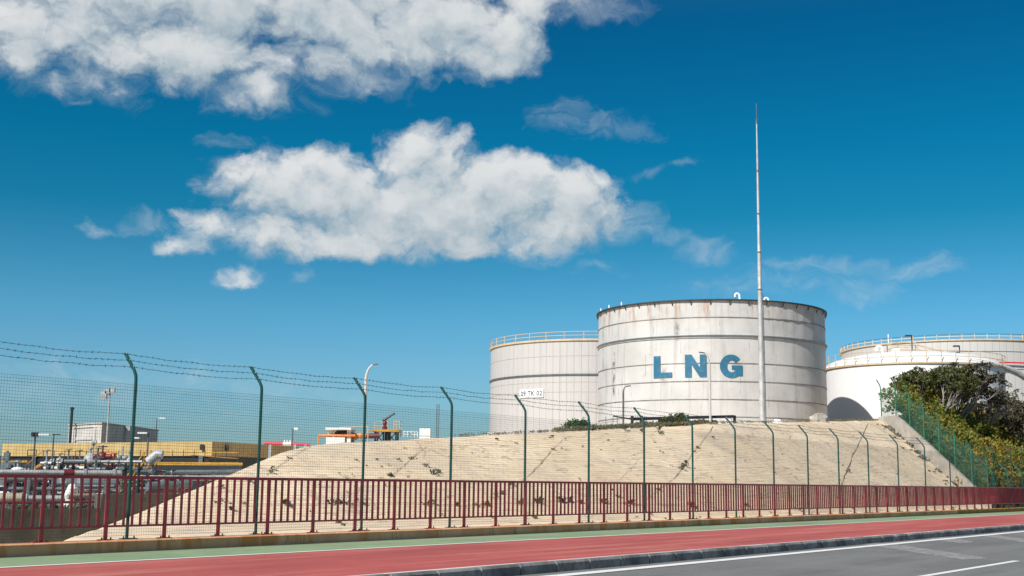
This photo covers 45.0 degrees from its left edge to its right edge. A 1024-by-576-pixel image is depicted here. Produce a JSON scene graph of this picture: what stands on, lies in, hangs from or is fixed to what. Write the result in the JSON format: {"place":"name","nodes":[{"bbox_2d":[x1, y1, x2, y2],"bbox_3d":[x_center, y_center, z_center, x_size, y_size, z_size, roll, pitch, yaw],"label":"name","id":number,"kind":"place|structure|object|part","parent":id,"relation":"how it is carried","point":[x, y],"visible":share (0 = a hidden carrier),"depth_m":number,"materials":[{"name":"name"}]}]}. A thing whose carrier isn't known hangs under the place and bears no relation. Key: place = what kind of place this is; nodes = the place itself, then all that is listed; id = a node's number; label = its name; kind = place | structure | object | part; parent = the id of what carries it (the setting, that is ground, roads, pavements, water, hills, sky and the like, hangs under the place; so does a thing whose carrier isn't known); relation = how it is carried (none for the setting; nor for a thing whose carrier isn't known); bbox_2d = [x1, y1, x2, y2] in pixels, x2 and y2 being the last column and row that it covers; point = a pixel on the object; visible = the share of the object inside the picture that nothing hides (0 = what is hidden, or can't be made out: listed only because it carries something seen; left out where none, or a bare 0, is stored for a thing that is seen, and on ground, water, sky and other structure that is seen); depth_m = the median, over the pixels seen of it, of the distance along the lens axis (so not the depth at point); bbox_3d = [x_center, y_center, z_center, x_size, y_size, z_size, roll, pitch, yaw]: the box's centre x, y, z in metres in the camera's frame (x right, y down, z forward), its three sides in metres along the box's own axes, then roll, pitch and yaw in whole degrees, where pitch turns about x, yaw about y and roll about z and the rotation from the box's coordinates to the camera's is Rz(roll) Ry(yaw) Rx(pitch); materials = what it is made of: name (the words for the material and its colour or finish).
{"place":"outdoors","nodes":[
{"label":"outdoors","id":0,"kind":"place"},
{"bbox_2d":[1,449,36,478],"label":"platform","id":1,"kind":"structure","parent":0,"point":[25,463],"depth_m":90.96,"materials":[{"name":"metal"}]},
{"bbox_2d":[127,450,133,493],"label":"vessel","id":2,"kind":"object","parent":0,"point":[128,465],"visible":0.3,"depth_m":81.00,"materials":[{"name":"metal"}]},
{"bbox_2d":[0,514,1023,575],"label":"cycle path","id":3,"kind":"structure","parent":0,"point":[350,562],"depth_m":22.04,"materials":[{"name":"red asphalt"}]},
{"bbox_2d":[0,514,1015,567],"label":"path marking","id":4,"kind":"object","parent":3,"relation":"on","point":[418,545],"visible":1,"depth_m":23.60,"materials":[{"name":"paint"}]},
{"bbox_2d":[0,511,1023,566],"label":"footpath","id":5,"kind":"structure","parent":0,"point":[67,559],"depth_m":25.02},
{"bbox_2d":[0,511,1017,557],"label":"gutter","id":6,"kind":"object","parent":5,"relation":"on","point":[415,538],"visible":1,"depth_m":26.29,"materials":[{"name":"concrete"}]},
{"bbox_2d":[0,0,1023,467],"label":"sky","id":7,"kind":"structure","parent":0,"point":[339,189],"materials":[{"name":"blue"}]},
{"bbox_2d":[65,421,979,540],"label":"embankment","id":8,"kind":"structure","parent":0,"point":[602,458],"depth_m":43.32,"materials":[{"name":"beige concrete"}]},
{"bbox_2d":[264,440,308,456],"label":"pipe","id":9,"kind":"object","parent":8,"relation":"on","point":[284,443],"visible":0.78,"depth_m":74.34,"materials":[{"name":"red metal"}]},
{"bbox_2d":[318,434,355,442],"bbox_3d":[-6.004,5.344,42.321,1.288,0.695,0.090,1,-9,0],"label":"pipe","id":10,"kind":"object","parent":8,"relation":"on","point":[334,435],"visible":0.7,"depth_m":42.33,"materials":[{"name":"orange metal"}]},
{"bbox_2d":[325,427,355,443],"bbox_3d":[-5.942,5.333,42.930,0.879,0.906,1.500,1,-9,0],"label":"pump shelter","id":11,"kind":"object","parent":8,"relation":"on","point":[339,431],"visible":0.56,"depth_m":42.31,"materials":[{"name":"white paint"}]},
{"bbox_2d":[339,426,368,441],"bbox_3d":[-5.473,5.128,42.761,1.020,0.719,0.220,1,-9,0],"label":"valve skid","id":12,"kind":"object","parent":8,"relation":"on","point":[357,436],"visible":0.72,"depth_m":42.73,"materials":[{"name":"orange paint"}]},
{"bbox_2d":[362,364,377,441],"bbox_3d":[-5.030,4.138,43.878,0.488,2.927,0.130,1,-9,0],"label":"lamp post","id":13,"kind":"object","parent":8,"relation":"on","point":[366,376],"visible":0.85,"depth_m":43.97,"materials":[{"name":"metal"}]},
{"bbox_2d":[365,433,378,438],"bbox_3d":[-4.979,5.231,43.758,0.572,0.211,0.180,1,-9,0],"label":"drum","id":14,"kind":"object","parent":8,"relation":"on","point":[375,435],"visible":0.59,"depth_m":43.69,"materials":[{"name":"red paint"}]},
{"bbox_2d":[372,421,401,440],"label":"monitor platform","id":15,"kind":"structure","parent":8,"relation":"on","point":[396,433],"depth_m":44.00,"materials":[{"name":"metal"}]},
{"bbox_2d":[382,412,394,428],"bbox_3d":[-4.431,4.771,44.438,0.479,0.644,0.180,1,-9,0],"label":"water monitor","id":16,"kind":"object","parent":15,"relation":"on","point":[384,422],"visible":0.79,"depth_m":44.39,"materials":[{"name":"red paint"}]},
{"bbox_2d":[400,431,417,436],"bbox_3d":[-3.765,5.346,45.211,0.652,0.227,0.029,1,-9,0],"label":"guard rail","id":17,"kind":"object","parent":8,"relation":"on","point":[407,434],"visible":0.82,"depth_m":45.20,"materials":[{"name":"white metal"}]},
{"bbox_2d":[419,428,430,438],"bbox_3d":[-3.186,5.438,45.399,0.397,0.550,0.450,1,-9,0],"label":"cabinet","id":18,"kind":"object","parent":8,"relation":"on","point":[426,432],"visible":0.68,"depth_m":45.20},
{"bbox_3d":[-3.184,5.297,45.421,0.397,0.265,0.450,1,-9,0],"label":"upper door","id":19,"kind":"part","parent":18,"relation":"part of","materials":[{"name":"white metal"}]},
{"bbox_2d":[436,404,439,437],"bbox_3d":[-2.855,5.197,47.513,0.120,1.447,0.025,1,-9,0],"label":"ladder mast","id":20,"kind":"object","parent":8,"relation":"on","point":[437,422],"visible":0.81,"depth_m":47.51,"materials":[{"name":"metal"}]},
{"bbox_2d":[489,331,598,434],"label":"storage tank","id":21,"kind":"object","parent":8,"relation":"on","point":[549,370],"visible":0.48,"depth_m":103.85,"materials":[{"name":"metal"}]},
{"bbox_2d":[561,417,596,430],"bbox_3d":[2.703,5.655,50.073,1.548,0.886,1.178,1,-9,0],"label":"bush","id":22,"kind":"object","parent":8,"relation":"on","point":[575,422],"visible":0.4,"depth_m":50.02,"materials":[{"name":"green plant"}]},
{"bbox_2d":[214,424,956,525],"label":"weeds","id":23,"kind":"object","parent":8,"relation":"on","point":[431,471],"visible":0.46,"depth_m":39.98,"materials":[{"name":"green plant"}]},
{"bbox_2d":[622,385,630,423],"bbox_3d":[5.237,5.560,56.580,0.402,2.227,0.104,1,-9,0],"label":"lamp post","id":24,"kind":"object","parent":8,"relation":"on","point":[623,403],"visible":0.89,"depth_m":56.60,"materials":[{"name":"metal"}]},
{"bbox_2d":[656,413,676,426],"bbox_3d":[6.676,5.825,53.443,1.009,0.833,0.865,-2,-9,17],"label":"bush","id":25,"kind":"object","parent":8,"relation":"on","point":[667,419],"visible":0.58,"depth_m":53.25,"materials":[{"name":"green plant"}]},
{"bbox_2d":[613,415,735,423],"bbox_3d":[7.448,6.446,56.315,7.765,1.651,1.068,8,-11,-38],"label":"pipe rack","id":26,"kind":"object","parent":8,"relation":"on","point":[632,418],"visible":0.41,"depth_m":56.38,"materials":[{"name":"metal"}]},
{"bbox_2d":[674,412,690,425],"bbox_3d":[7.390,5.837,54.111,0.921,0.842,0.996,1,-9,0],"label":"bush","id":27,"kind":"object","parent":8,"relation":"on","point":[683,418],"visible":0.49,"depth_m":54.00,"materials":[{"name":"green plant"}]},
{"bbox_2d":[699,352,711,421],"bbox_3d":[8.939,4.672,57.232,0.550,3.460,0.117,1,-9,0],"label":"lamp post","id":28,"kind":"object","parent":8,"relation":"on","point":[710,419],"visible":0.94,"depth_m":57.21,"materials":[{"name":"metal"}]},
{"bbox_2d":[596,292,827,429],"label":"storage tank","id":29,"kind":"object","parent":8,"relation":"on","point":[652,356],"visible":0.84,"depth_m":83.14,"materials":[{"name":"metal"}]},
{"bbox_2d":[755,103,765,422],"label":"mast","id":30,"kind":"object","parent":8,"relation":"on","point":[762,386],"visible":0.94,"depth_m":78.56,"materials":[{"name":"metal"}]},
{"bbox_2d":[809,413,827,422],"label":"boulder","id":31,"kind":"object","parent":8,"relation":"on","point":[822,417],"visible":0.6,"depth_m":67.77,"materials":[{"name":"beige stone"}]},
{"bbox_2d":[826,342,1006,433],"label":"storage tank","id":32,"kind":"object","parent":8,"relation":"on","point":[853,389],"visible":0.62,"depth_m":95.73,"materials":[{"name":"white metal"}]},
{"bbox_2d":[905,335,912,350],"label":"lamp post","id":33,"kind":"object","parent":32,"relation":"on","point":[911,341],"visible":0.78,"depth_m":98.52,"materials":[{"name":"metal"}]},
{"bbox_2d":[881,424,955,484],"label":"broken paving","id":34,"kind":"structure","parent":8,"relation":"on","point":[909,443],"depth_m":72.77,"materials":[{"name":"concrete"}]},
{"bbox_2d":[840,334,1023,400],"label":"storage tank","id":35,"kind":"object","parent":8,"relation":"on","point":[1011,350],"visible":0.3,"depth_m":130.06,"materials":[{"name":"metal"}]},
{"bbox_2d":[878,415,993,508],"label":"sloping wall","id":36,"kind":"structure","parent":8,"relation":"on","point":[902,427],"depth_m":71.75,"materials":[{"name":"grey concrete"}]},
{"bbox_2d":[876,377,988,486],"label":"net fence","id":37,"kind":"object","parent":36,"relation":"on","point":[916,425],"visible":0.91,"depth_m":70.56,"materials":[{"name":"teal metal"}]},
{"bbox_2d":[454,418,877,436],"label":"crest grass","id":38,"kind":"structure","parent":0,"point":[607,426],"depth_m":51.36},
{"bbox_2d":[520,530,1023,575],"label":"road","id":39,"kind":"structure","parent":0,"point":[873,561],"depth_m":23.18,"materials":[{"name":"grey asphalt"}]},
{"bbox_2d":[358,524,1023,575],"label":"kerb","id":40,"kind":"structure","parent":39,"relation":"on","point":[526,568],"depth_m":23.18,"materials":[{"name":"concrete"}]},
{"bbox_2d":[353,524,1019,575],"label":"kerb line","id":41,"kind":"object","parent":40,"relation":"on","point":[605,556],"depth_m":20.65,"materials":[{"name":"paint"}]},
{"bbox_2d":[546,531,1023,575],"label":"edge line","id":42,"kind":"object","parent":39,"relation":"on","point":[611,570],"visible":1,"depth_m":24.57,"materials":[{"name":"paint"}]},
{"bbox_2d":[865,543,984,559],"bbox_3d":[9.276,6.005,28.354,0.914,0.001,7.143,1,-9,-2],"label":"faded marking","id":43,"kind":"object","parent":39,"relation":"on","point":[931,552],"visible":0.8,"depth_m":27.71,"materials":[{"name":"paint"}]},
{"bbox_2d":[926,537,972,542],"bbox_3d":[11.986,6.921,34.004,0.903,0.001,4.097,0,-9,5],"label":"faded marking","id":44,"kind":"object","parent":39,"relation":"on","point":[957,540],"visible":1,"depth_m":33.63,"materials":[{"name":"paint"}]},
{"bbox_2d":[921,561,1016,575],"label":"road marking","id":45,"kind":"object","parent":39,"relation":"on","point":[967,568],"visible":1,"depth_m":22.12,"materials":[{"name":"paint"}]},
{"bbox_2d":[985,535,1023,541],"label":"faded marking","id":46,"kind":"object","parent":39,"relation":"on","point":[1008,538],"visible":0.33,"depth_m":35.49,"materials":[{"name":"paint"}]},
{"bbox_2d":[899,416,1023,507],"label":"hillside","id":47,"kind":"structure","parent":0,"point":[980,486],"depth_m":76.50,"materials":[{"name":"green plant"}]},
{"bbox_2d":[881,365,981,423],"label":"scrub tree","id":48,"kind":"object","parent":47,"relation":"on","point":[954,389],"visible":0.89,"depth_m":83.15,"materials":[{"name":"green plant"}]},
{"bbox_2d":[878,380,1023,507],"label":"shrubbery","id":49,"kind":"object","parent":47,"relation":"on","point":[966,428],"visible":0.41,"depth_m":79.89,"materials":[{"name":"green plant"}]},
{"bbox_2d":[890,361,1011,425],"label":"scrub tree","id":50,"kind":"object","parent":47,"relation":"on","point":[987,378],"visible":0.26,"depth_m":85.83,"materials":[{"name":"green plant"}]},
{"bbox_2d":[896,384,1023,491],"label":"shrubbery","id":51,"kind":"object","parent":47,"relation":"on","point":[1005,436],"visible":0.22,"depth_m":79.25,"materials":[{"name":"green plant"}]},
{"bbox_2d":[940,386,1023,436],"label":"scrub tree","id":52,"kind":"object","parent":47,"relation":"on","point":[1003,399],"visible":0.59,"depth_m":87.95,"materials":[{"name":"green plant"}]},
{"bbox_2d":[977,402,1023,441],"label":"scrub tree","id":53,"kind":"object","parent":47,"relation":"on","point":[993,411],"visible":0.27,"depth_m":92.16,"materials":[{"name":"green plant"}]},
{"bbox_2d":[983,463,1023,507],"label":"net fence","id":54,"kind":"object","parent":47,"relation":"on","point":[1020,482],"visible":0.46,"depth_m":68.83,"materials":[{"name":"teal metal"}]},
{"bbox_2d":[997,408,1023,438],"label":"scrub tree","id":55,"kind":"object","parent":47,"relation":"on","point":[1013,425],"visible":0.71,"depth_m":90.35,"materials":[{"name":"green plant"}]},
{"label":"yard","id":56,"kind":"structure","parent":0,"visible":0},
{"bbox_2d":[0,451,16,484],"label":"pump skid","id":57,"kind":"object","parent":56,"relation":"on","point":[6,464],"visible":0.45,"depth_m":73.96,"materials":[{"name":"grey paint"}]},
{"bbox_2d":[0,493,22,508],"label":"pipe","id":58,"kind":"object","parent":56,"relation":"on","point":[19,496],"visible":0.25,"depth_m":46.14,"materials":[{"name":"metal"}]},
{"bbox_2d":[13,460,24,469],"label":"vessel","id":59,"kind":"object","parent":56,"relation":"on","point":[17,467],"visible":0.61,"depth_m":65.18,"materials":[{"name":"white paint"}]},
{"bbox_2d":[0,468,46,507],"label":"pipe manifold","id":60,"kind":"object","parent":56,"relation":"on","point":[20,484],"visible":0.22,"depth_m":57.73,"materials":[{"name":"metal"}]},
{"bbox_2d":[7,478,47,506],"bbox_3d":[-21.511,9.093,54.712,1.755,1.416,0.246,7,-11,-34],"label":"pipe","id":61,"kind":"object","parent":56,"relation":"on","point":[40,479],"visible":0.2,"depth_m":54.67,"materials":[{"name":"grey metal"}]},
{"bbox_2d":[0,487,65,507],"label":"pipe","id":62,"kind":"object","parent":56,"relation":"on","point":[11,489],"visible":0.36,"depth_m":49.88,"materials":[{"name":"grey metal"}]},
{"bbox_2d":[31,432,38,469],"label":"lamp post","id":63,"kind":"object","parent":56,"relation":"on","point":[34,434],"visible":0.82,"depth_m":85.15,"materials":[{"name":"metal"}]},
{"bbox_2d":[26,494,65,507],"bbox_3d":[-17.576,8.158,46.515,1.456,0.826,0.352,4,-9,-20],"label":"pipe","id":64,"kind":"object","parent":56,"relation":"on","point":[38,498],"visible":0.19,"depth_m":46.47,"materials":[{"name":"metal"}]},
{"bbox_2d":[0,501,94,507],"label":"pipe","id":65,"kind":"object","parent":56,"relation":"on","point":[48,502],"visible":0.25,"depth_m":44.30,"materials":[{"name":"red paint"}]},
{"bbox_2d":[44,434,60,485],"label":"lamp post","id":66,"kind":"object","parent":56,"relation":"on","point":[52,445],"visible":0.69,"depth_m":85.21,"materials":[{"name":"metal"}]},
{"bbox_2d":[56,459,60,494],"bbox_3d":[-21.778,9.333,59.232,0.226,2.330,0.148,4,-10,-22],"label":"standpipe","id":67,"kind":"object","parent":56,"relation":"on","point":[58,462],"visible":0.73,"depth_m":59.33,"materials":[{"name":"metal"}]},
{"bbox_2d":[0,469,120,507],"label":"pipe","id":68,"kind":"object","parent":56,"relation":"on","point":[113,472],"visible":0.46,"depth_m":50.23,"materials":[{"name":"grey metal"}]},
{"bbox_2d":[43,466,78,505],"bbox_3d":[-21.751,9.650,60.065,2.536,1.962,2.733,1,-9,0],"label":"pipe manifold","id":69,"kind":"object","parent":56,"relation":"on","point":[49,480],"visible":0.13,"depth_m":59.60,"materials":[{"name":"grey paint"}]},
{"bbox_2d":[40,449,88,485],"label":"pipe manifold","id":70,"kind":"object","parent":56,"relation":"on","point":[69,462],"visible":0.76,"depth_m":73.27,"materials":[{"name":"metal"}]},
{"bbox_2d":[68,407,73,442],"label":"chimney","id":71,"kind":"object","parent":56,"relation":"on","point":[71,422],"visible":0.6,"depth_m":141.09,"materials":[{"name":"metal"}]},
{"bbox_2d":[64,481,78,506],"bbox_3d":[-17.027,8.125,47.786,0.553,1.296,0.385,1,-9,0],"label":"pipe","id":72,"kind":"object","parent":56,"relation":"on","point":[69,487],"visible":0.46,"depth_m":47.68,"materials":[{"name":"white metal"}]},
{"bbox_2d":[66,493,96,507],"bbox_3d":[-16.575,8.349,47.751,0.230,0.854,1.311,-6,-11,38],"label":"pipe","id":73,"kind":"object","parent":56,"relation":"on","point":[83,499],"visible":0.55,"depth_m":47.76,"materials":[{"name":"metal"}]},
{"bbox_2d":[56,478,115,492],"bbox_3d":[-19.176,9.227,55.707,2.658,1.514,0.700,4,-10,-22],"label":"pipe","id":74,"kind":"object","parent":56,"relation":"on","point":[87,482],"visible":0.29,"depth_m":55.61,"materials":[{"name":"grey metal"}]},
{"bbox_2d":[83,447,94,466],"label":"vessel","id":75,"kind":"object","parent":56,"relation":"on","point":[88,456],"visible":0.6,"depth_m":78.95,"materials":[{"name":"metal"}]},
{"bbox_2d":[91,440,96,466],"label":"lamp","id":76,"kind":"object","parent":56,"relation":"on","point":[94,442],"visible":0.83,"depth_m":83.19,"materials":[{"name":"metal"}]},
{"bbox_2d":[78,485,113,500],"bbox_3d":[-17.461,8.810,51.727,1.599,1.150,0.225,8,-11,-38],"label":"pipe","id":77,"kind":"object","parent":56,"relation":"on","point":[88,485],"visible":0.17,"depth_m":51.47,"materials":[{"name":"metal"}]},
{"bbox_2d":[76,468,119,500],"bbox_3d":[-20.933,10.065,62.408,2.342,1.886,3.776,2,-9,-11],"label":"pipe manifold","id":78,"kind":"object","parent":56,"relation":"on","point":[113,491],"visible":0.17,"depth_m":61.34,"materials":[{"name":"metal"}]},
{"bbox_2d":[85,489,113,506],"bbox_3d":[-17.610,9.047,52.717,0.224,0.984,1.337,-6,-11,37],"label":"pipe","id":79,"kind":"object","parent":56,"relation":"on","point":[94,492],"visible":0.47,"depth_m":52.43,"materials":[{"name":"metal"}]},
{"bbox_2d":[93,445,116,459],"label":"valve","id":80,"kind":"object","parent":56,"relation":"on","point":[108,454],"visible":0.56,"depth_m":77.15,"materials":[{"name":"red paint"}]},
{"bbox_2d":[101,388,115,442],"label":"lamp post","id":81,"kind":"object","parent":56,"relation":"on","point":[110,390],"visible":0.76,"depth_m":119.50,"materials":[{"name":"metal"}]},
{"bbox_2d":[68,422,158,442],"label":"industrial building","id":82,"kind":"structure","parent":56,"relation":"on","point":[123,430],"depth_m":141.24,"materials":[{"name":"metal"}]},
{"bbox_2d":[89,448,148,500],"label":"pipe manifold","id":83,"kind":"object","parent":56,"relation":"on","point":[114,463],"visible":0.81,"depth_m":71.69,"materials":[{"name":"metal"}]},
{"bbox_2d":[117,446,127,490],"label":"valve","id":84,"kind":"object","parent":56,"relation":"on","point":[125,457],"visible":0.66,"depth_m":79.12,"materials":[{"name":"metal"}]},
{"bbox_2d":[27,450,242,493],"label":"walkway","id":85,"kind":"structure","parent":56,"relation":"on","point":[197,466],"depth_m":87.08,"materials":[{"name":"metal"}]},
{"bbox_2d":[118,452,157,493],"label":"stair","id":86,"kind":"object","parent":56,"relation":"on","point":[155,465],"visible":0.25,"depth_m":81.25,"materials":[{"name":"metal"}]},
{"bbox_2d":[134,432,148,493],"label":"lamp post","id":87,"kind":"object","parent":56,"relation":"on","point":[147,444],"visible":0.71,"depth_m":83.18,"materials":[{"name":"metal"}]},
{"bbox_2d":[1,441,298,493],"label":"industrial building","id":88,"kind":"structure","parent":56,"relation":"on","point":[225,446],"depth_m":115.06,"materials":[{"name":"yellow paint"},{"name":"dark steel"}]},
{"bbox_2d":[146,449,163,474],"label":"duct","id":89,"kind":"object","parent":56,"relation":"on","point":[153,457],"visible":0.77,"depth_m":78.99,"materials":[{"name":"metal"}]},
{"bbox_2d":[135,470,187,493],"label":"pipe manifold","id":90,"kind":"object","parent":56,"relation":"on","point":[153,480],"visible":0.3,"depth_m":73.17,"materials":[{"name":"metal"}]},
{"bbox_2d":[145,490,191,493],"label":"pipe","id":91,"kind":"object","parent":56,"relation":"on","point":[184,491],"visible":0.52,"depth_m":62.04,"materials":[{"name":"metal"}]},
{"bbox_2d":[146,480,192,493],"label":"pipe","id":92,"kind":"object","parent":56,"relation":"on","point":[178,484],"visible":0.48,"depth_m":69.93,"materials":[{"name":"grey metal"}]},
{"bbox_2d":[135,469,241,481],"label":"pipe","id":93,"kind":"object","parent":56,"relation":"on","point":[212,472],"visible":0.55,"depth_m":80.01,"materials":[{"name":"grey metal"}]},
{"bbox_2d":[183,475,227,483],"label":"pipe","id":94,"kind":"object","parent":56,"relation":"on","point":[205,476],"visible":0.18,"depth_m":75.82,"materials":[{"name":"metal"}]},
{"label":"path bed","id":95,"kind":"structure","parent":0,"visible":0},
{"bbox_2d":[0,510,957,556],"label":"plinth wall","id":96,"kind":"structure","parent":95,"relation":"on","point":[62,547],"depth_m":26.13,"materials":[{"name":"beige concrete"}]},
{"bbox_2d":[0,474,1023,542],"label":"railing","id":97,"kind":"object","parent":96,"relation":"on","point":[1008,495],"visible":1,"depth_m":29.57,"materials":[{"name":"red metal"}]},
{"bbox_2d":[0,341,1023,539],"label":"fence","id":98,"kind":"object","parent":96,"relation":"on","point":[258,454],"visible":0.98,"depth_m":28.71,"materials":[{"name":"green metal"}]},
{"bbox_2d":[958,507,1023,513],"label":"plinth wall","id":99,"kind":"structure","parent":95,"relation":"on","point":[969,511],"depth_m":63.06,"materials":[{"name":"concrete"}]},
{"label":"ground","id":100,"kind":"structure","parent":0,"visible":0},
{"bbox_2d":[0,508,100,542],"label":"retaining wall","id":101,"kind":"structure","parent":100,"relation":"on","point":[16,538],"depth_m":33.14,"materials":[{"name":"concrete"}]},
{"bbox_2d":[0,502,93,508],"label":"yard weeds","id":102,"kind":"object","parent":101,"relation":"on","point":[84,505],"visible":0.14,"depth_m":33.95,"materials":[{"name":"green plant"}]},
{"bbox_2d":[94,494,179,528],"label":"retaining wall","id":103,"kind":"structure","parent":100,"relation":"on","point":[120,504],"depth_m":35.15,"materials":[{"name":"concrete"}]}
]}

